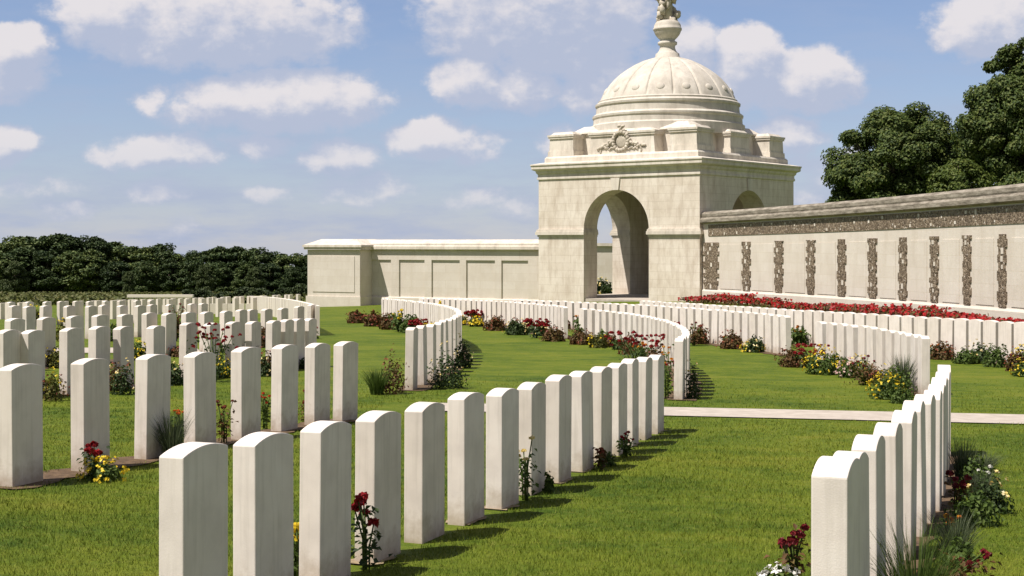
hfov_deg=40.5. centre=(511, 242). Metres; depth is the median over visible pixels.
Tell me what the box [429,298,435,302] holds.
headstone
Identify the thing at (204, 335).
rose bush
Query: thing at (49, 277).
wood tree
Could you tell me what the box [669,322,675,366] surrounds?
headstone
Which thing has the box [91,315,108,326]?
headstone
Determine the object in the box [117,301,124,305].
headstone
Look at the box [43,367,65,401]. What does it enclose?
garden shrub
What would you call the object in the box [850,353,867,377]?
flower cushion
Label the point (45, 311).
headstone
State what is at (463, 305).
headstone
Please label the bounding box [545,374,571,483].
headstone
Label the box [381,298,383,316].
headstone
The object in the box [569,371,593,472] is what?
headstone
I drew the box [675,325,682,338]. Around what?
headstone
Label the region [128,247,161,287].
wood tree
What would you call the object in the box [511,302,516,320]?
headstone
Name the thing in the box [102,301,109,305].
headstone
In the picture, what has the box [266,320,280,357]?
headstone
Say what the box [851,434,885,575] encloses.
headstone
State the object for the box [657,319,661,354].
headstone
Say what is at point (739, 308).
headstone
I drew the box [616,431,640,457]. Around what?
flowering plant
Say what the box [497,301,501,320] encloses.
headstone
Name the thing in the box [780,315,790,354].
headstone
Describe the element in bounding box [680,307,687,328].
headstone
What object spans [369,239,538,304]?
side wall
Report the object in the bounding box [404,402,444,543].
headstone
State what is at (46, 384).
garden shrub
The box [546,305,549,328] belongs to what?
headstone
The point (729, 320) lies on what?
headstone
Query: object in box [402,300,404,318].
headstone
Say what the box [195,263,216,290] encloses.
wood tree
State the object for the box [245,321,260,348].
headstone
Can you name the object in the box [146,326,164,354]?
headstone
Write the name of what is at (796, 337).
flowering plant
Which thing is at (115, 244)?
wood tree
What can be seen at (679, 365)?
headstone
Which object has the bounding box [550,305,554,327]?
headstone
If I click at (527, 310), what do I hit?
headstone
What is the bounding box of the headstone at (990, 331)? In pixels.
[983,320,998,362]
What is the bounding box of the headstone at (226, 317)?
[220,311,232,349]
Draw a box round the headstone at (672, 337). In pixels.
[671,323,678,368]
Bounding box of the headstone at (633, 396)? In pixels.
[621,359,638,445]
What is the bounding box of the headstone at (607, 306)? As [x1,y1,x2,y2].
[604,303,611,310]
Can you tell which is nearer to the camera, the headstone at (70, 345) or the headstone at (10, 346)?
the headstone at (10, 346)
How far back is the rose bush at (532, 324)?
34.87 m
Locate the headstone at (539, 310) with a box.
[538,304,543,320]
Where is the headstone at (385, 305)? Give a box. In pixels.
[384,298,388,316]
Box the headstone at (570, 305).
[567,301,573,328]
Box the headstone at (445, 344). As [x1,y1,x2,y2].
[439,320,448,369]
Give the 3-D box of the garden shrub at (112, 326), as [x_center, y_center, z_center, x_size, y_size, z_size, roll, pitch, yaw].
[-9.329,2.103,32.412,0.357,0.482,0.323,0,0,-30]
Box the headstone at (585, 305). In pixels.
[582,302,589,308]
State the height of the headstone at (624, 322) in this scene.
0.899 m
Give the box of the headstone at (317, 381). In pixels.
[304,343,329,424]
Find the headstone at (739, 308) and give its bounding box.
[736,306,744,311]
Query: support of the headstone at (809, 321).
on the soil
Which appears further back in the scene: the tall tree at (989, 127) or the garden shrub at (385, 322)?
the tall tree at (989, 127)
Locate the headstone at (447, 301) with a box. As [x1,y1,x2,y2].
[445,298,450,305]
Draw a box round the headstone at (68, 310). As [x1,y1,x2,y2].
[63,305,74,325]
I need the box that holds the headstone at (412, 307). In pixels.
[411,301,413,316]
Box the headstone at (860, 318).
[855,313,865,325]
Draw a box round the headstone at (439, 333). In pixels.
[434,322,443,374]
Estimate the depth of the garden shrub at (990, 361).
25.13 m
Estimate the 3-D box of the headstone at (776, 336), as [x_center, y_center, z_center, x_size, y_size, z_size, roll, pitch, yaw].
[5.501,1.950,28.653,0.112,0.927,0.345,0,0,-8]
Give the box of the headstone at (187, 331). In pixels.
[179,323,197,376]
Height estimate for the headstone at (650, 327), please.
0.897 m
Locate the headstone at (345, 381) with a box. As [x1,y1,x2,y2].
[333,341,357,420]
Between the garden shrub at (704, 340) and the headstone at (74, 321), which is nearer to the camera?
the headstone at (74, 321)
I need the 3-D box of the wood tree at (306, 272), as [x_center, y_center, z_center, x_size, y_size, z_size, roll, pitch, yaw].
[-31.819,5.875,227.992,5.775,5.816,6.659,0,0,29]
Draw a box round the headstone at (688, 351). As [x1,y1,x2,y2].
[681,335,689,390]
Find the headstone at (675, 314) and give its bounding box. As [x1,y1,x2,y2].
[672,307,680,321]
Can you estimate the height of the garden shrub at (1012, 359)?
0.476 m
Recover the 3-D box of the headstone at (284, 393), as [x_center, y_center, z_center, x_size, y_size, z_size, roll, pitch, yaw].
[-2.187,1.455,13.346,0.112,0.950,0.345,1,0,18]
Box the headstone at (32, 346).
[21,330,44,392]
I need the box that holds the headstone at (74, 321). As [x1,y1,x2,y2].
[65,316,84,358]
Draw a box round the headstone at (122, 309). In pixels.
[116,305,127,315]
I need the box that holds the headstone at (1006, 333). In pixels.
[998,321,1013,359]
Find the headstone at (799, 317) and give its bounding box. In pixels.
[794,310,803,330]
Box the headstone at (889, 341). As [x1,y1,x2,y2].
[885,330,895,371]
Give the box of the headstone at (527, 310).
[525,303,529,322]
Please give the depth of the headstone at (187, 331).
19.58 m
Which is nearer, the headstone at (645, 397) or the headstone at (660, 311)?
the headstone at (645, 397)
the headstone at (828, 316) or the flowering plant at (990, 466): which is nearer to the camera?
the flowering plant at (990, 466)
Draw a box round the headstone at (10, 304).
[6,302,14,319]
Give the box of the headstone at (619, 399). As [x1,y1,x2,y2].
[607,363,626,455]
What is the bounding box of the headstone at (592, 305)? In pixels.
[589,302,596,309]
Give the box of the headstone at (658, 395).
[649,355,663,433]
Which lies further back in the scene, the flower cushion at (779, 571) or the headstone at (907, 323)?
the headstone at (907, 323)
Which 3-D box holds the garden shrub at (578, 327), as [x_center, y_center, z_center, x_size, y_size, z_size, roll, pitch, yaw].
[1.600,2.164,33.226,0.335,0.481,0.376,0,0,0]
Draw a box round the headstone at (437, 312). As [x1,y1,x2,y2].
[436,304,441,321]
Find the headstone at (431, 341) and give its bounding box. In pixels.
[426,324,435,379]
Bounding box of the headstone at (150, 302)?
[147,300,154,304]
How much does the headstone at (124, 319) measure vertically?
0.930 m
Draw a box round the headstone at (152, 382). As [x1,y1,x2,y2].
[134,354,170,458]
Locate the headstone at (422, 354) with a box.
[416,325,427,384]
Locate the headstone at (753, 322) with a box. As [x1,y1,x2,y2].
[749,312,757,341]
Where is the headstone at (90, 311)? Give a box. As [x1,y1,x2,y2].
[85,306,96,338]
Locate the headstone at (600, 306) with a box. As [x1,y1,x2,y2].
[597,302,603,309]
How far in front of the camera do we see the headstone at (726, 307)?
35.87 m
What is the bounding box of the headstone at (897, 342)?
[894,331,905,369]
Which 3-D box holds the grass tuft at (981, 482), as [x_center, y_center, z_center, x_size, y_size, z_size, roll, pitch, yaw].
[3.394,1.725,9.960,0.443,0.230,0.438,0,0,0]
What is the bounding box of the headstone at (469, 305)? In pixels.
[467,300,471,324]
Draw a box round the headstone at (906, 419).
[891,410,916,559]
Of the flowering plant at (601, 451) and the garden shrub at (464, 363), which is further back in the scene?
the garden shrub at (464, 363)
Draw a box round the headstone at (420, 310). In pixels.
[420,302,421,319]
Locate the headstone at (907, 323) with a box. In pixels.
[901,315,914,333]
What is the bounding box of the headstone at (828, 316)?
[824,311,834,322]
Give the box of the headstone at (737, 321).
[734,311,741,337]
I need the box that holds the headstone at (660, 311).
[657,305,665,318]
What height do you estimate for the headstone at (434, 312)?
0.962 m
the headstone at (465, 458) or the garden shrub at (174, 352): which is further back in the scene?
the garden shrub at (174, 352)
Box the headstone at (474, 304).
[472,300,476,310]
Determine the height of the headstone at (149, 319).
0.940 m
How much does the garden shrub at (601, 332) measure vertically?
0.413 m
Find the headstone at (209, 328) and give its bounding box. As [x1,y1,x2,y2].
[203,323,219,362]
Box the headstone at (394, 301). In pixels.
[393,299,395,312]
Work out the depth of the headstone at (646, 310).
36.27 m
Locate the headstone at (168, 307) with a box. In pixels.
[165,304,175,313]
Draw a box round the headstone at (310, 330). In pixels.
[304,318,316,346]
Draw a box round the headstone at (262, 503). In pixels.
[233,432,293,575]
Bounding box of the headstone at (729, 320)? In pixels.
[726,311,734,335]
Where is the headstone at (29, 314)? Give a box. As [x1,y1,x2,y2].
[22,306,35,330]
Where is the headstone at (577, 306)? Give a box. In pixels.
[574,302,581,328]
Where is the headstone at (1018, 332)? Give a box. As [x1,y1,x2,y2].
[1014,322,1023,354]
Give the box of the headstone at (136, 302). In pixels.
[133,300,140,322]
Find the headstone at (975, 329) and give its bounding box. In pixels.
[969,319,983,352]
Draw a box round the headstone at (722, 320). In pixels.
[719,309,727,343]
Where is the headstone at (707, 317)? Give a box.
[703,309,711,342]
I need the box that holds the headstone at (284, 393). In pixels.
[271,344,298,430]
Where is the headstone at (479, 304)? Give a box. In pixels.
[477,300,482,321]
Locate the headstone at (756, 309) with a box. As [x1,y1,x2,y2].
[752,307,760,312]
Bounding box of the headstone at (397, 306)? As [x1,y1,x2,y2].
[396,299,399,315]
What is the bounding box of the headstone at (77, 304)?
[72,301,80,315]
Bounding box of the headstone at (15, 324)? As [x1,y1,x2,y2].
[4,318,24,332]
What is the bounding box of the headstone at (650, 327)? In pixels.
[648,317,655,351]
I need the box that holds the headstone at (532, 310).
[530,303,535,321]
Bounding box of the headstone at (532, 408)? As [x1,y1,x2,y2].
[517,382,545,495]
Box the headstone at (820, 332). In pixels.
[815,321,826,365]
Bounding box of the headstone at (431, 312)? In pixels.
[431,303,432,322]
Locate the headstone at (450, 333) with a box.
[445,319,452,367]
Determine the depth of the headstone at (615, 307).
38.03 m
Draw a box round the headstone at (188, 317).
[181,312,195,323]
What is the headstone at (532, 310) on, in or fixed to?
on the soil
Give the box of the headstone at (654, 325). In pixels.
[652,318,659,349]
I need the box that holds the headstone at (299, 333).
[292,319,304,367]
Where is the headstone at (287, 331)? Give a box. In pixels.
[280,319,293,344]
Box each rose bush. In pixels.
[76,441,110,474]
[186,322,245,381]
[351,492,397,571]
[405,318,427,329]
[463,309,482,324]
[522,318,551,337]
[597,330,673,359]
[764,523,810,575]
[792,343,829,366]
[942,470,978,505]
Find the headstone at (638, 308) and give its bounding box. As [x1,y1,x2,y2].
[635,304,641,314]
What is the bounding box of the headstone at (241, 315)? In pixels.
[235,309,246,346]
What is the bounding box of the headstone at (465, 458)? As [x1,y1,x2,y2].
[448,392,483,525]
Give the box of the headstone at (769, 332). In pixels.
[765,314,773,351]
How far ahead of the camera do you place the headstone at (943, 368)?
12.33 m
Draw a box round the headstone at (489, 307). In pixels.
[487,300,492,322]
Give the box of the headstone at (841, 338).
[837,323,847,358]
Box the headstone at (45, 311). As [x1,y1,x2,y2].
[39,305,51,317]
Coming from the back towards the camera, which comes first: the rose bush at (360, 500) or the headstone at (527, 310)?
the headstone at (527, 310)
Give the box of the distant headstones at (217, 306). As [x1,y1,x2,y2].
[0,294,319,335]
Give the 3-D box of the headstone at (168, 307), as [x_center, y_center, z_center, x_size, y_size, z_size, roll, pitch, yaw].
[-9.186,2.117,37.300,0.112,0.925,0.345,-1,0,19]
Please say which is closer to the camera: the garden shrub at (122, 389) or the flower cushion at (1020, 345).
the garden shrub at (122, 389)
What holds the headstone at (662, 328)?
on the soil at (672, 395)
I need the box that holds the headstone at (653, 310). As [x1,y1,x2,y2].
[650,305,657,317]
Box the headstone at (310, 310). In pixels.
[307,304,315,318]
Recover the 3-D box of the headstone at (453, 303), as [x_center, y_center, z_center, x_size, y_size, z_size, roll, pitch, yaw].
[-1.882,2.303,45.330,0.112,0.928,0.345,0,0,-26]
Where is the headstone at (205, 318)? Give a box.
[199,312,213,351]
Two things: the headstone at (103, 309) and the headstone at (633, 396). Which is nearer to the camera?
the headstone at (633, 396)
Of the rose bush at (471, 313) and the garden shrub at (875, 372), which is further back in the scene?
the rose bush at (471, 313)
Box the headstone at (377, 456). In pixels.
[355,410,400,562]
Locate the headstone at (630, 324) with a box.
[627,313,634,342]
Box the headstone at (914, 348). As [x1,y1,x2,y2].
[910,334,921,391]
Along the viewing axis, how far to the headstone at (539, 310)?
37.43 m
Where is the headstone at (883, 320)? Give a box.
[878,314,890,329]
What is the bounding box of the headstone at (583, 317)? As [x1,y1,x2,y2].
[579,308,586,333]
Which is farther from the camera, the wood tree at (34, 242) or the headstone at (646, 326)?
the wood tree at (34, 242)
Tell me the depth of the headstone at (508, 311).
40.59 m
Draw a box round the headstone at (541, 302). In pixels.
[537,300,544,304]
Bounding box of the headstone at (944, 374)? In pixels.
[935,372,950,469]
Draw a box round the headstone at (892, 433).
[873,422,903,575]
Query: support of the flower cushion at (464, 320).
on the soil
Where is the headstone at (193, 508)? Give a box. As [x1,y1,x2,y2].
[159,442,227,575]
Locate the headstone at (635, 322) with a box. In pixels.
[633,314,639,339]
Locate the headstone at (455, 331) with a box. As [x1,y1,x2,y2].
[450,317,457,360]
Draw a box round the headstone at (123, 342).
[113,326,134,386]
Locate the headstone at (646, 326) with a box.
[643,316,650,351]
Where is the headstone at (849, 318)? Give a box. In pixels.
[844,312,855,324]
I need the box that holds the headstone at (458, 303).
[456,299,461,309]
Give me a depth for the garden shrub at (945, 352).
27.07 m
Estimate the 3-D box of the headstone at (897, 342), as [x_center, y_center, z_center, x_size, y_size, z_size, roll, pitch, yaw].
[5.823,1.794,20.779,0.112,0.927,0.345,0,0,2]
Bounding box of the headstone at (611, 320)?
[609,311,615,336]
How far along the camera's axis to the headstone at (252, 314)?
29.86 m
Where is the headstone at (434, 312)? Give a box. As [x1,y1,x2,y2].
[433,303,437,322]
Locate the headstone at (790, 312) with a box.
[786,309,794,339]
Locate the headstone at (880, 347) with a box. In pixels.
[876,328,887,378]
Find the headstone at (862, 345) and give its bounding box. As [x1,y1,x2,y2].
[858,325,869,367]
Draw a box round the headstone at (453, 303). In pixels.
[451,299,456,307]
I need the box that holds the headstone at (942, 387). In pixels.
[928,384,945,497]
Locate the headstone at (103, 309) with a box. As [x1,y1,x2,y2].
[98,305,109,326]
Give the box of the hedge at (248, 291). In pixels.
[181,284,307,301]
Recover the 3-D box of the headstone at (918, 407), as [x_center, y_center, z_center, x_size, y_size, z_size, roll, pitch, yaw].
[2.465,1.434,8.490,0.112,0.932,0.345,-1,0,21]
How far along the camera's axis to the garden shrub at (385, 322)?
40.40 m
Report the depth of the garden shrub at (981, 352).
26.14 m
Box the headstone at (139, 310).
[134,305,145,336]
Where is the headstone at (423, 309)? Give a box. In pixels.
[422,302,426,318]
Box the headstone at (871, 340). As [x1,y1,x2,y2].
[866,327,877,369]
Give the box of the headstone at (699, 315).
[695,308,703,328]
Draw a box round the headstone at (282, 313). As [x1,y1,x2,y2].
[277,308,287,320]
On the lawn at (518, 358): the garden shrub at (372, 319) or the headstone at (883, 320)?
the garden shrub at (372, 319)
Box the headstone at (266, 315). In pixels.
[261,309,272,330]
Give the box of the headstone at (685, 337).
[678,336,686,395]
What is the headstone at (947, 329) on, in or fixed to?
on the soil
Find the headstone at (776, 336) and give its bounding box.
[773,315,781,353]
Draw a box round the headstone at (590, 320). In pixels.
[587,309,595,336]
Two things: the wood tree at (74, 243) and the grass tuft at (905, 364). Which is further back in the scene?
the wood tree at (74, 243)
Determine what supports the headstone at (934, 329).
on the soil
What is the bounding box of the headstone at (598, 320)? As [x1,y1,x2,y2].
[595,310,601,336]
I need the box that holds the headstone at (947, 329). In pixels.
[940,318,953,356]
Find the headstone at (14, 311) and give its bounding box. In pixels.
[8,305,20,318]
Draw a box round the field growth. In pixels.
[0,291,307,305]
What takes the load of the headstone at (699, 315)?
on the soil at (765, 352)
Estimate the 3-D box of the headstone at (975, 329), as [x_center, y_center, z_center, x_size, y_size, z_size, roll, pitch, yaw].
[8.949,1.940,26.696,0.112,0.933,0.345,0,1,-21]
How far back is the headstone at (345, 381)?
14.33 m
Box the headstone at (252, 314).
[247,309,257,321]
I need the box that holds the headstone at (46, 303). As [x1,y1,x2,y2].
[42,302,50,305]
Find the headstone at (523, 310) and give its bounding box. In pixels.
[521,303,525,322]
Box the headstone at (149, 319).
[142,313,156,352]
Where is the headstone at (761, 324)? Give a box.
[758,313,766,350]
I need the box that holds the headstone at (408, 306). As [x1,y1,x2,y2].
[407,300,411,315]
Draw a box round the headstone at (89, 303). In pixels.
[86,301,93,305]
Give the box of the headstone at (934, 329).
[927,317,941,353]
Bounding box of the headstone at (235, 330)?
[225,322,241,374]
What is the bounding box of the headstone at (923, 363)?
[918,336,929,393]
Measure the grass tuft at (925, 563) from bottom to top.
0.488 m
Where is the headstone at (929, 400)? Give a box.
[914,394,935,522]
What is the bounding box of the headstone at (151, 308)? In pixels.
[147,304,157,325]
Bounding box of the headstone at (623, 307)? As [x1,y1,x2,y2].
[620,303,627,311]
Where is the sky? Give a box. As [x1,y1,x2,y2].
[0,0,1023,266]
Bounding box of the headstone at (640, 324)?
[638,315,645,341]
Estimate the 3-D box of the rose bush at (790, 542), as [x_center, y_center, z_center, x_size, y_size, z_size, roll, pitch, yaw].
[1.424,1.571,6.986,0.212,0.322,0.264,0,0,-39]
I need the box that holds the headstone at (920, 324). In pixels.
[914,316,926,335]
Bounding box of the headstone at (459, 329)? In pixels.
[459,314,460,351]
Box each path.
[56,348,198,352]
[442,403,1023,423]
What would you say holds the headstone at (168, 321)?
on the soil
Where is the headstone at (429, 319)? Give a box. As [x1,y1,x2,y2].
[428,303,430,323]
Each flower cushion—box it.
[75,455,129,482]
[134,338,145,360]
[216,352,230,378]
[462,315,468,324]
[467,315,483,326]
[739,340,765,351]
[756,561,799,575]
[802,344,844,375]
[834,357,860,377]
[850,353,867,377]
[865,370,903,399]
[1009,357,1023,376]
[1011,344,1023,359]
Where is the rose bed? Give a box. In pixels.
[678,292,1023,322]
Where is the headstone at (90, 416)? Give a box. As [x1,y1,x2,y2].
[71,358,109,471]
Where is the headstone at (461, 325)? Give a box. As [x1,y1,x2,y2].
[456,313,461,348]
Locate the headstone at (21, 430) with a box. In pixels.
[0,363,42,486]
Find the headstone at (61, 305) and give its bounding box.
[57,301,65,324]
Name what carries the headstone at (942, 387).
on the soil at (946, 500)
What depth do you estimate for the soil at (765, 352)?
28.87 m
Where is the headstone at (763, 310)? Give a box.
[760,308,767,313]
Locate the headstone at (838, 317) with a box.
[834,312,844,323]
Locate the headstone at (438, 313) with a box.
[438,305,439,321]
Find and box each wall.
[127,295,193,312]
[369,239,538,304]
[597,243,611,287]
[700,183,1023,318]
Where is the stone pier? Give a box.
[302,239,375,306]
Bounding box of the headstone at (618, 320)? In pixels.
[615,312,621,339]
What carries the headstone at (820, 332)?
on the soil
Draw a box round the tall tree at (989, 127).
[949,37,1023,187]
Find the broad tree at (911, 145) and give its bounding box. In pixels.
[820,101,960,202]
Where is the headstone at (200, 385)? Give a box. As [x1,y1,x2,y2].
[183,352,215,442]
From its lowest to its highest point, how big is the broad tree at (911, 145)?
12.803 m
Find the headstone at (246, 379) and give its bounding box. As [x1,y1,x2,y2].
[231,347,260,439]
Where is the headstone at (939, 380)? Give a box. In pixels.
[931,377,947,481]
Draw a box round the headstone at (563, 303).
[560,301,567,305]
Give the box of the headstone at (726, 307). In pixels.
[722,305,728,310]
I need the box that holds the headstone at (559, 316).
[557,306,561,329]
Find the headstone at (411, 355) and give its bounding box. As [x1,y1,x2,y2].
[405,327,417,390]
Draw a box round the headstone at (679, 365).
[674,338,685,399]
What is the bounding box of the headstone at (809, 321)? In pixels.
[804,310,813,344]
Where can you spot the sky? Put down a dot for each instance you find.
(282, 126)
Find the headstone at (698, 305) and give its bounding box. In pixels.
[695,303,702,307]
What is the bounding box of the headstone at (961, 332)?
[954,318,968,358]
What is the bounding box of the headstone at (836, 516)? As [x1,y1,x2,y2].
[811,456,862,575]
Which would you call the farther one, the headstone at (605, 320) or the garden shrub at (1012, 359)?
the headstone at (605, 320)
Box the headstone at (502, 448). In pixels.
[486,388,518,510]
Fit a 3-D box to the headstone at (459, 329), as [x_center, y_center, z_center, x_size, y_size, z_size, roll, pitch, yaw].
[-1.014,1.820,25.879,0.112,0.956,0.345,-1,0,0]
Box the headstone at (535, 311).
[534,304,538,327]
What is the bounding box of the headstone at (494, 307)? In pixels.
[492,301,496,316]
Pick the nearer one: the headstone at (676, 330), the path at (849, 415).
the path at (849, 415)
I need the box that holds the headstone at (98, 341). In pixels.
[88,326,109,372]
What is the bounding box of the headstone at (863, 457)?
[833,451,869,575]
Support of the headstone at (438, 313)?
on the soil at (422, 387)
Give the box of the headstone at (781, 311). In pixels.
[777,309,786,314]
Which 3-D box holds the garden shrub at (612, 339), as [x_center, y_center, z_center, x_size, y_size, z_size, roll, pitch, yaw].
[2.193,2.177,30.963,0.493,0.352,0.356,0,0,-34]
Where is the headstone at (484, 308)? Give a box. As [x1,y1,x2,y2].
[482,300,487,324]
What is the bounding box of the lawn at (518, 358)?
[0,290,1023,575]
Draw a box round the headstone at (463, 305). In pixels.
[461,299,466,323]
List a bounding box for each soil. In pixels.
[0,419,355,488]
[351,556,394,564]
[398,344,469,390]
[446,516,486,523]
[484,505,519,509]
[572,329,782,354]
[611,346,702,400]
[904,455,962,575]
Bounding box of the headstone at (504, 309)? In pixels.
[502,301,507,327]
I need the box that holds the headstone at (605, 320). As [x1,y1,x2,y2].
[601,310,608,334]
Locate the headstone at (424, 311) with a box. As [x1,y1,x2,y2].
[424,303,425,321]
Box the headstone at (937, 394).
[924,390,941,510]
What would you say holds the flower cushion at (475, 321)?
on the soil
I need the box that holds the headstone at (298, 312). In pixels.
[294,306,303,318]
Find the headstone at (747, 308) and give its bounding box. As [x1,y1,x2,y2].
[744,306,751,311]
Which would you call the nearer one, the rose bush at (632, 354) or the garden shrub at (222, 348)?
the rose bush at (632, 354)
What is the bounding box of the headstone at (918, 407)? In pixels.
[902,400,926,536]
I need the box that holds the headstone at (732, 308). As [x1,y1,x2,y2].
[729,306,736,310]
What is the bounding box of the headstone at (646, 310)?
[642,305,649,315]
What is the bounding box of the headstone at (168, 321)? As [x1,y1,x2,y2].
[161,313,176,355]
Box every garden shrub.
[30,304,39,326]
[42,374,69,398]
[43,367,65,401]
[45,346,58,368]
[56,317,65,340]
[109,358,134,394]
[109,361,133,390]
[110,322,116,341]
[165,345,178,356]
[171,361,183,385]
[220,338,224,352]
[256,346,274,373]
[261,326,265,346]
[261,357,271,376]
[299,357,304,368]
[345,309,366,322]
[360,309,381,326]
[377,312,394,329]
[382,349,409,394]
[399,314,423,332]
[426,341,468,388]
[453,333,474,367]
[483,315,506,330]
[502,318,528,334]
[535,321,549,335]
[539,323,566,341]
[542,471,554,492]
[567,328,592,344]
[573,323,582,334]
[587,333,610,347]
[596,328,607,337]
[597,277,611,293]
[603,333,615,346]
[603,451,616,466]
[611,338,623,349]
[616,332,640,354]
[645,345,661,356]
[684,359,699,398]
[695,324,709,343]
[715,329,742,348]
[744,334,764,352]
[774,343,812,367]
[791,325,808,344]
[825,352,849,371]
[860,365,882,382]
[876,364,917,393]
[877,362,899,382]
[888,383,913,403]
[930,340,955,359]
[940,536,975,567]
[942,489,1007,528]
[951,346,980,364]
[958,453,993,485]
[964,469,1014,514]
[968,339,987,363]
[980,343,1008,367]
[1004,346,1023,371]
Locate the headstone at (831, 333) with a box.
[826,322,837,358]
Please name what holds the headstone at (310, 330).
on the soil
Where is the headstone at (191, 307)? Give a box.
[187,303,196,322]
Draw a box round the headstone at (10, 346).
[0,329,20,367]
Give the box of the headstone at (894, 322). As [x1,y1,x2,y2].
[889,315,900,330]
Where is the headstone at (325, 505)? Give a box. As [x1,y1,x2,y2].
[299,421,351,575]
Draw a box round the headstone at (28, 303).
[25,302,33,305]
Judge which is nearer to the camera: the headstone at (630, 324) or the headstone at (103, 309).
the headstone at (630, 324)
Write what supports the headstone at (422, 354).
on the soil at (422, 387)
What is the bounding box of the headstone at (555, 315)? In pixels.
[554,305,559,330]
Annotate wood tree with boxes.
[0,236,33,291]
[0,253,11,291]
[0,260,29,292]
[3,246,46,292]
[18,235,51,290]
[28,250,63,291]
[31,233,70,291]
[44,250,98,292]
[47,233,88,291]
[69,248,112,291]
[74,235,113,258]
[97,261,130,291]
[105,245,152,287]
[107,241,129,291]
[121,271,135,291]
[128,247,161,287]
[130,260,160,292]
[143,243,178,291]
[156,257,183,291]
[164,253,190,291]
[174,259,204,290]
[181,250,216,272]
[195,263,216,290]
[205,246,238,291]
[208,262,235,291]
[220,246,260,290]
[229,263,259,291]
[234,247,275,287]
[244,267,265,288]
[258,263,282,291]
[260,251,279,272]
[269,253,307,281]
[278,266,307,287]
[302,266,307,285]
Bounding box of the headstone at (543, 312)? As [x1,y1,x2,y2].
[542,305,545,322]
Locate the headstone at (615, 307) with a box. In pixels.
[611,303,619,311]
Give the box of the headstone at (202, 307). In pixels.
[198,303,207,329]
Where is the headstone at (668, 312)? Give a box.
[665,306,672,320]
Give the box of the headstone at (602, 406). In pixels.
[590,366,611,462]
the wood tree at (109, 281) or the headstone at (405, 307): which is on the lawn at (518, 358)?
the wood tree at (109, 281)
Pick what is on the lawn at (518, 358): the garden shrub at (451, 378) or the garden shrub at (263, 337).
the garden shrub at (451, 378)
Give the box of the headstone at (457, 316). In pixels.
[452,315,458,354]
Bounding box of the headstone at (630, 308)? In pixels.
[627,304,634,312]
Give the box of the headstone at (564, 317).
[561,306,567,338]
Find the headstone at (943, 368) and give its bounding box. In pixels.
[937,365,950,455]
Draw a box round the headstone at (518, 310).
[516,302,521,323]
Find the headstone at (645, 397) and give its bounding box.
[637,357,652,439]
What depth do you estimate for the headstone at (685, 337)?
18.33 m
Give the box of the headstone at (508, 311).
[507,302,510,325]
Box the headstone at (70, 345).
[59,328,81,394]
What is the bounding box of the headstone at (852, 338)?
[846,325,857,364]
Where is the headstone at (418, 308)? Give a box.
[417,301,421,319]
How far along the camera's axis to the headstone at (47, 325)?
22.00 m
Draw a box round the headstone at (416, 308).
[415,301,417,316]
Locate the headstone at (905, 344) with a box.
[901,333,911,370]
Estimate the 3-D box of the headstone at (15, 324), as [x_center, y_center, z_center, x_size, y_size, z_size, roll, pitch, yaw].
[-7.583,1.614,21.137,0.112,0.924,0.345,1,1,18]
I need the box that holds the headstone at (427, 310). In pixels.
[426,303,428,320]
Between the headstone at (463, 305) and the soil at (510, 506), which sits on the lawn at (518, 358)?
the soil at (510, 506)
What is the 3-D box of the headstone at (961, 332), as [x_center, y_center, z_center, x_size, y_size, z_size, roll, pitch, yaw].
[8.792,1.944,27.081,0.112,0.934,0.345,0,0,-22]
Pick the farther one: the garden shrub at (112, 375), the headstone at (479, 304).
the headstone at (479, 304)
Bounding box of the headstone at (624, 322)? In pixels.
[621,312,627,339]
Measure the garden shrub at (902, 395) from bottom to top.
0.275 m
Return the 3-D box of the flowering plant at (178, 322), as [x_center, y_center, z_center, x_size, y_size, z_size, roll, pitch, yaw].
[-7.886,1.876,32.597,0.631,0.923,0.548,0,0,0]
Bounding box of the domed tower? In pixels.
[530,0,801,301]
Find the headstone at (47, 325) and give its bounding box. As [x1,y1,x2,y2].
[36,317,55,366]
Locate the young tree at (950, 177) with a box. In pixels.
[926,157,999,192]
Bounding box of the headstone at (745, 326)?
[742,312,750,345]
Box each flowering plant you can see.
[168,303,190,340]
[173,409,183,442]
[216,399,238,442]
[261,392,270,428]
[293,522,298,575]
[298,389,304,420]
[388,309,408,331]
[519,435,540,500]
[572,315,578,326]
[592,447,606,469]
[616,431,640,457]
[629,341,649,357]
[661,345,673,398]
[689,322,707,345]
[791,325,810,345]
[841,355,881,384]
[916,544,1002,575]
[931,514,964,542]
[971,464,996,478]
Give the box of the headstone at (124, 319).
[117,314,132,326]
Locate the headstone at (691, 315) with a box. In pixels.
[687,307,695,333]
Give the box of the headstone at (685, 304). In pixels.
[682,303,689,307]
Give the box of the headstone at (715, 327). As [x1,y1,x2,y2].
[711,309,719,343]
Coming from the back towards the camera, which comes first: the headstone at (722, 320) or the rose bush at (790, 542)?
the headstone at (722, 320)
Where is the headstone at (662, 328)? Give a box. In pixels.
[661,319,668,353]
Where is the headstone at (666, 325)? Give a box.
[664,321,671,362]
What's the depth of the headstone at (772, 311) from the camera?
33.53 m
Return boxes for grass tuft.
[150,408,195,453]
[361,366,391,394]
[870,513,990,575]
[889,353,917,385]
[923,506,990,556]
[948,434,979,479]
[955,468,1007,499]
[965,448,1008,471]
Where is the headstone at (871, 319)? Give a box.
[866,313,878,326]
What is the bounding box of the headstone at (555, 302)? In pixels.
[552,301,559,304]
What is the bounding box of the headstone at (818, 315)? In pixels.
[814,311,824,342]
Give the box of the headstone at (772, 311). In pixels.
[768,308,776,314]
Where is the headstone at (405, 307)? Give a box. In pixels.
[405,300,406,318]

